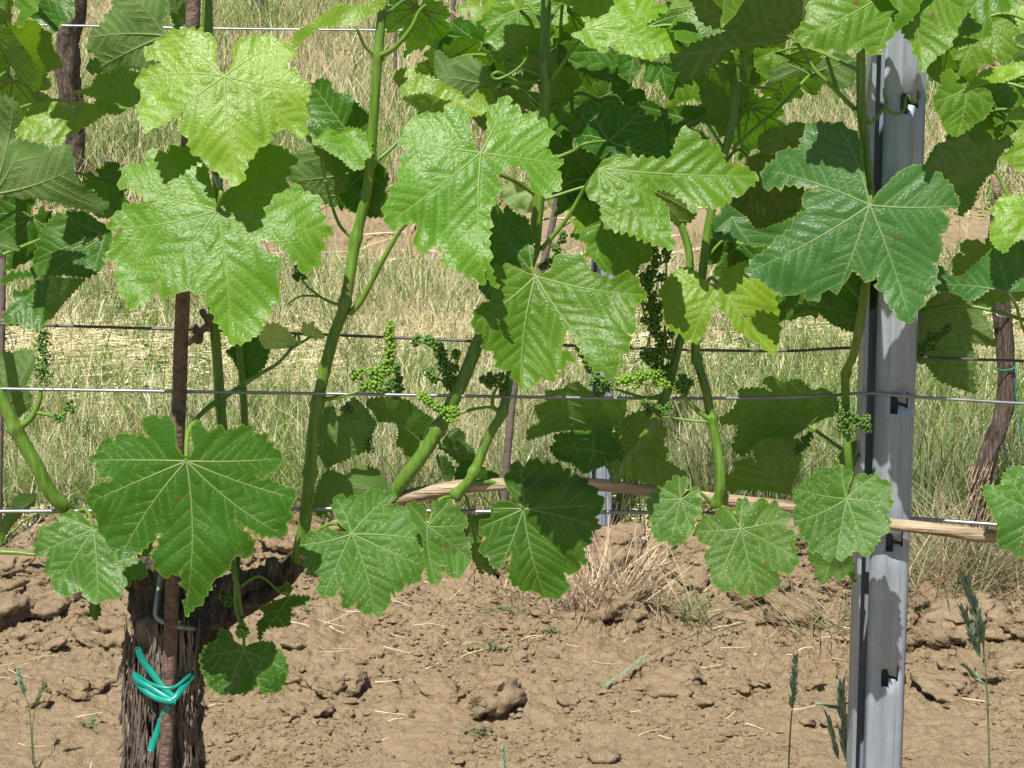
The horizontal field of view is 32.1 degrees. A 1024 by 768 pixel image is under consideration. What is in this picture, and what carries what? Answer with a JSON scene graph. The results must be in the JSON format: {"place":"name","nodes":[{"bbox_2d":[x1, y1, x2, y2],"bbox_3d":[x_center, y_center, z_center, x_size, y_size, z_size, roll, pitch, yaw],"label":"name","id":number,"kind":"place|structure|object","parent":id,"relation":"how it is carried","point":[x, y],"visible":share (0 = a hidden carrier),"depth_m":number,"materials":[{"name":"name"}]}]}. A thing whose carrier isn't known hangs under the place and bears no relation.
{"place":"outdoors","nodes":[
{"label":"outdoors","id":0,"kind":"place"},
{"bbox_2d":[0,0,1023,767],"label":"ground","id":1,"kind":"structure","parent":0,"point":[936,734],"depth_m":3.65,"materials":[{"name":"soil"}]},
{"bbox_2d":[0,9,10,546],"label":"rusty stake","id":2,"kind":"object","parent":1,"relation":"on","point":[2,302],"visible":0.24,"depth_m":4.44,"materials":[{"name":"brown metal"}]},
{"bbox_2d":[16,665,32,763],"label":"grass stalk","id":3,"kind":"object","parent":1,"relation":"on","point":[22,686],"depth_m":3.24,"materials":[{"name":"green plant"}]},
{"bbox_2d":[32,682,45,767],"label":"grass stalk","id":4,"kind":"object","parent":1,"relation":"on","point":[38,697],"depth_m":3.24,"materials":[{"name":"green plant"}]},
{"bbox_2d":[0,478,93,567],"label":"grass tuft","id":5,"kind":"object","parent":1,"relation":"on","point":[27,527],"visible":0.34,"depth_m":4.53,"materials":[{"name":"beige plant"}]},
{"bbox_2d":[55,0,86,180],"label":"grape vine","id":6,"kind":"object","parent":1,"relation":"on","point":[68,77],"visible":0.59,"depth_m":6.94,"materials":[{"name":"brown plant"}]},
{"bbox_2d":[74,714,115,731],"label":"weed","id":7,"kind":"object","parent":1,"relation":"on","point":[92,720],"visible":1,"depth_m":3.44,"materials":[{"name":"green plant"}]},
{"bbox_2d":[159,0,211,767],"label":"rusty stake","id":8,"kind":"object","parent":1,"relation":"on","point":[181,342],"visible":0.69,"depth_m":1.94,"materials":[{"name":"metal"}]},
{"bbox_2d":[153,573,195,630],"bbox_3d":[-0.376,0.246,1.983,0.044,0.069,0.028,0,12,0],"label":"wire tie","id":9,"kind":"object","parent":8,"relation":"attached to","point":[158,618],"visible":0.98,"depth_m":1.98,"materials":[{"name":"grey metal"}]},
{"bbox_2d":[251,0,267,17],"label":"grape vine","id":10,"kind":"object","parent":1,"relation":"on","point":[261,2],"visible":0.26,"depth_m":10.19,"materials":[{"name":"green plant"}]},
{"bbox_2d":[301,602,315,610],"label":"weed","id":11,"kind":"object","parent":1,"relation":"on","point":[305,605],"visible":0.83,"depth_m":4.01,"materials":[{"name":"green plant"}]},
{"bbox_2d":[393,32,396,112],"bbox_3d":[-0.534,-1.541,8.168,0.031,0.594,0.018,0,12,0],"label":"rusty stake","id":12,"kind":"object","parent":1,"relation":"on","point":[394,53],"visible":0.3,"depth_m":8.17,"materials":[{"name":"metal"}]},
{"bbox_2d":[257,417,535,531],"bbox_3d":[-0.308,0.221,4.705,0.745,0.365,0.698,0,12,0],"label":"grass tuft","id":13,"kind":"object","parent":1,"relation":"on","point":[390,480],"visible":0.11,"depth_m":4.67,"materials":[{"name":"plant"}]},
{"bbox_2d":[450,0,455,19],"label":"rusty stake","id":14,"kind":"object","parent":1,"relation":"on","point":[453,4],"visible":0.09,"depth_m":6.75,"materials":[{"name":"metal"}]},
{"bbox_2d":[2,24,1014,41],"bbox_3d":[-0.007,-1.321,6.702,5.222,0.092,0.008,0,12,0],"label":"trellis wire","id":15,"kind":"object","parent":14,"relation":"attached to","point":[214,28],"visible":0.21,"depth_m":6.70,"materials":[{"name":"grey metal"}]},
{"bbox_2d":[462,722,495,739],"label":"weed","id":16,"kind":"object","parent":1,"relation":"on","point":[476,730],"visible":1,"depth_m":3.37,"materials":[{"name":"green plant"}]},
{"bbox_2d":[465,633,514,660],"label":"weed","id":17,"kind":"object","parent":1,"relation":"on","point":[492,644],"visible":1,"depth_m":3.80,"materials":[{"name":"green plant"}]},
{"bbox_2d":[0,0,997,767],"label":"grape vine","id":18,"kind":"object","parent":1,"relation":"on","point":[774,226],"visible":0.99,"depth_m":1.91,"materials":[{"name":"green plant"}]},
{"bbox_2d":[131,646,196,751],"bbox_3d":[-0.397,0.346,2.008,0.082,0.123,0.076,0,12,0],"label":"plastic tie","id":19,"kind":"object","parent":18,"relation":"attached to","point":[166,695],"visible":0.95,"depth_m":1.98,"materials":[{"name":"teal plastic"}]},
{"bbox_2d":[498,744,507,767],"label":"grass stalk","id":20,"kind":"object","parent":1,"relation":"on","point":[503,754],"depth_m":2.89,"materials":[{"name":"green plant"}]},
{"bbox_2d":[475,603,533,617],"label":"weed","id":21,"kind":"object","parent":1,"relation":"on","point":[502,608],"visible":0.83,"depth_m":4.08,"materials":[{"name":"green plant"}]},
{"bbox_2d":[2,497,1020,767],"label":"straw","id":22,"kind":"object","parent":1,"relation":"on","point":[480,649],"visible":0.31,"depth_m":3.79,"materials":[{"name":"beige plant"}]},
{"bbox_2d":[0,495,1023,764],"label":"soil clods","id":23,"kind":"object","parent":1,"relation":"on","point":[504,695],"visible":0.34,"depth_m":3.85,"materials":[{"name":"soil"}]},
{"bbox_2d":[0,509,1023,767],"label":"soil crumbs","id":24,"kind":"object","parent":1,"relation":"on","point":[526,721],"visible":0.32,"depth_m":3.52,"materials":[{"name":"soil"}]},
{"bbox_2d":[2,224,1023,527],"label":"grass","id":25,"kind":"structure","parent":1,"relation":"on","point":[276,418],"depth_m":5.41,"materials":[{"name":"plant"}]},
{"bbox_2d":[2,247,1023,540],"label":"straw","id":26,"kind":"object","parent":1,"relation":"on","point":[160,337],"visible":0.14,"depth_m":5.66,"materials":[{"name":"beige plant"}]},
{"bbox_2d":[3,0,1023,513],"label":"ground weeds","id":27,"kind":"object","parent":1,"relation":"on","point":[417,308],"visible":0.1,"depth_m":5.67,"materials":[{"name":"green plant"}]},
{"bbox_2d":[5,0,1023,502],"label":"tall grass stems","id":28,"kind":"object","parent":1,"relation":"on","point":[413,274],"visible":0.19,"depth_m":5.47,"materials":[{"name":"plant"}]},
{"bbox_2d":[14,130,1023,295],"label":"straw","id":29,"kind":"object","parent":1,"relation":"on","point":[498,200],"visible":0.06,"depth_m":6.57,"materials":[{"name":"beige plant"}]},
{"bbox_2d":[423,551,622,610],"bbox_3d":[0.032,0.445,4.207,0.571,0.180,0.342,6,13,26],"label":"dry grass tuft","id":30,"kind":"object","parent":1,"relation":"on","point":[511,591],"visible":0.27,"depth_m":4.19,"materials":[{"name":"plant"}]},
{"bbox_2d":[415,0,634,500],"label":"grape vine","id":31,"kind":"object","parent":1,"relation":"on","point":[471,11],"visible":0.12,"depth_m":4.34,"materials":[{"name":"plant"}]},
{"bbox_2d":[398,395,689,539],"bbox_3d":[0.052,0.215,4.681,0.842,0.373,0.633,0,12,0],"label":"grass tuft","id":32,"kind":"object","parent":1,"relation":"on","point":[486,502],"visible":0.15,"depth_m":4.67,"materials":[{"name":"plant"}]},
{"bbox_2d":[533,625,561,636],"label":"weed","id":33,"kind":"object","parent":1,"relation":"on","point":[550,631],"visible":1,"depth_m":3.89,"materials":[{"name":"green plant"}]},
{"bbox_2d":[397,497,723,627],"bbox_3d":[0.197,0.405,4.066,0.684,0.304,0.674,7,14,31],"label":"dry grass tuft","id":34,"kind":"object","parent":1,"relation":"on","point":[591,593],"visible":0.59,"depth_m":4.05,"materials":[{"name":"plant"}]},
{"bbox_2d":[589,46,615,538],"bbox_3d":[0.227,-0.326,4.446,0.061,1.600,0.039,0,12,0],"label":"metal post","id":35,"kind":"object","parent":1,"relation":"on","point":[602,518],"visible":0.07,"depth_m":4.55,"materials":[{"name":"metal"}]},
{"bbox_2d":[665,549,679,558],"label":"weed","id":36,"kind":"object","parent":1,"relation":"on","point":[671,553],"visible":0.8,"depth_m":4.44,"materials":[{"name":"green plant"}]},
{"bbox_2d":[600,622,745,687],"bbox_3d":[0.344,0.558,3.767,0.023,0.026,0.514,10,16,39],"label":"grass stalk","id":37,"kind":"object","parent":1,"relation":"on","point":[638,661],"depth_m":3.68,"materials":[{"name":"green plant"}]},
{"bbox_2d":[613,571,788,628],"bbox_3d":[0.395,0.484,4.050,0.429,0.147,0.391,-7,14,-28],"label":"grass tuft","id":38,"kind":"object","parent":1,"relation":"on","point":[690,612],"visible":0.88,"depth_m":4.05,"materials":[{"name":"beige plant"}]},
{"bbox_2d":[631,366,854,522],"bbox_3d":[0.549,0.168,4.707,0.876,0.424,0.700,0,12,0],"label":"grass tuft","id":39,"kind":"object","parent":1,"relation":"on","point":[699,466],"visible":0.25,"depth_m":4.67,"materials":[{"name":"plant"}]},
{"bbox_2d":[787,650,799,767],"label":"grass stalk","id":40,"kind":"object","parent":1,"relation":"on","point":[793,683],"depth_m":2.39,"materials":[{"name":"green plant"}]},
{"bbox_2d":[695,567,951,654],"bbox_3d":[0.744,0.476,3.958,0.642,0.207,0.600,8,14,33],"label":"grass tuft","id":41,"kind":"object","parent":1,"relation":"on","point":[840,622],"visible":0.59,"depth_m":3.97,"materials":[{"name":"beige plant"}]},
{"bbox_2d":[811,670,847,760],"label":"grass stalk","id":42,"kind":"object","parent":1,"relation":"on","point":[841,708],"depth_m":2.15,"materials":[{"name":"green plant"}]},
{"bbox_2d":[667,364,1023,541],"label":"grass tuft","id":43,"kind":"object","parent":1,"relation":"on","point":[940,472],"visible":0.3,"depth_m":4.65,"materials":[{"name":"plant"}]},
{"bbox_2d":[846,29,926,767],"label":"metal post","id":44,"kind":"object","parent":1,"relation":"on","point":[887,355],"visible":0.75,"depth_m":2.00,"materials":[{"name":"metal"}]},
{"bbox_2d":[0,507,999,526],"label":"trellis wire","id":45,"kind":"object","parent":44,"relation":"attached to","point":[464,511],"visible":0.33,"depth_m":1.98,"materials":[{"name":"silver metal"}]},
{"bbox_2d":[0,323,1023,362],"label":"trellis wire","id":46,"kind":"object","parent":44,"relation":"attached to","point":[564,345],"visible":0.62,"depth_m":2.01,"materials":[{"name":"grey metal"}]},
{"bbox_2d":[1,387,1023,404],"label":"trellis wire","id":47,"kind":"object","parent":44,"relation":"attached to","point":[498,396],"visible":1,"depth_m":1.94,"materials":[{"name":"grey metal"}]},
{"bbox_2d":[773,454,1023,611],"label":"grass tuft","id":48,"kind":"object","parent":1,"relation":"on","point":[972,547],"visible":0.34,"depth_m":4.27,"materials":[{"name":"beige plant"}]},
{"bbox_2d":[794,491,1023,633],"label":"grass tuft","id":49,"kind":"object","parent":1,"relation":"on","point":[954,584],"visible":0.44,"depth_m":4.13,"materials":[{"name":"beige plant"}]},
{"bbox_2d":[916,0,1023,558],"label":"grape vine","id":50,"kind":"object","parent":1,"relation":"on","point":[978,113],"visible":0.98,"depth_m":1.95,"materials":[{"name":"green plant"}]},
{"bbox_2d":[954,567,990,767],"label":"grass stalk","id":51,"kind":"object","parent":1,"relation":"on","point":[977,618],"depth_m":2.31,"materials":[{"name":"green plant"}]},
{"bbox_2d":[929,5,1023,557],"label":"grape vine","id":52,"kind":"object","parent":1,"relation":"on","point":[994,437],"visible":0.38,"depth_m":4.29,"materials":[{"name":"brown plant"}]},
{"bbox_2d":[995,366,1021,444],"bbox_3d":[1.193,0.051,4.281,0.075,0.195,0.007,0,12,0],"label":"plastic tie","id":53,"kind":"object","parent":52,"relation":"attached to","point":[1015,397],"visible":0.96,"depth_m":4.27,"materials":[{"name":"plastic"}]},
{"bbox_2d":[10,0,1023,210],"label":"grass","id":54,"kind":"structure","parent":0,"point":[92,162],"depth_m":8.12,"materials":[{"name":"plant"}]}
]}

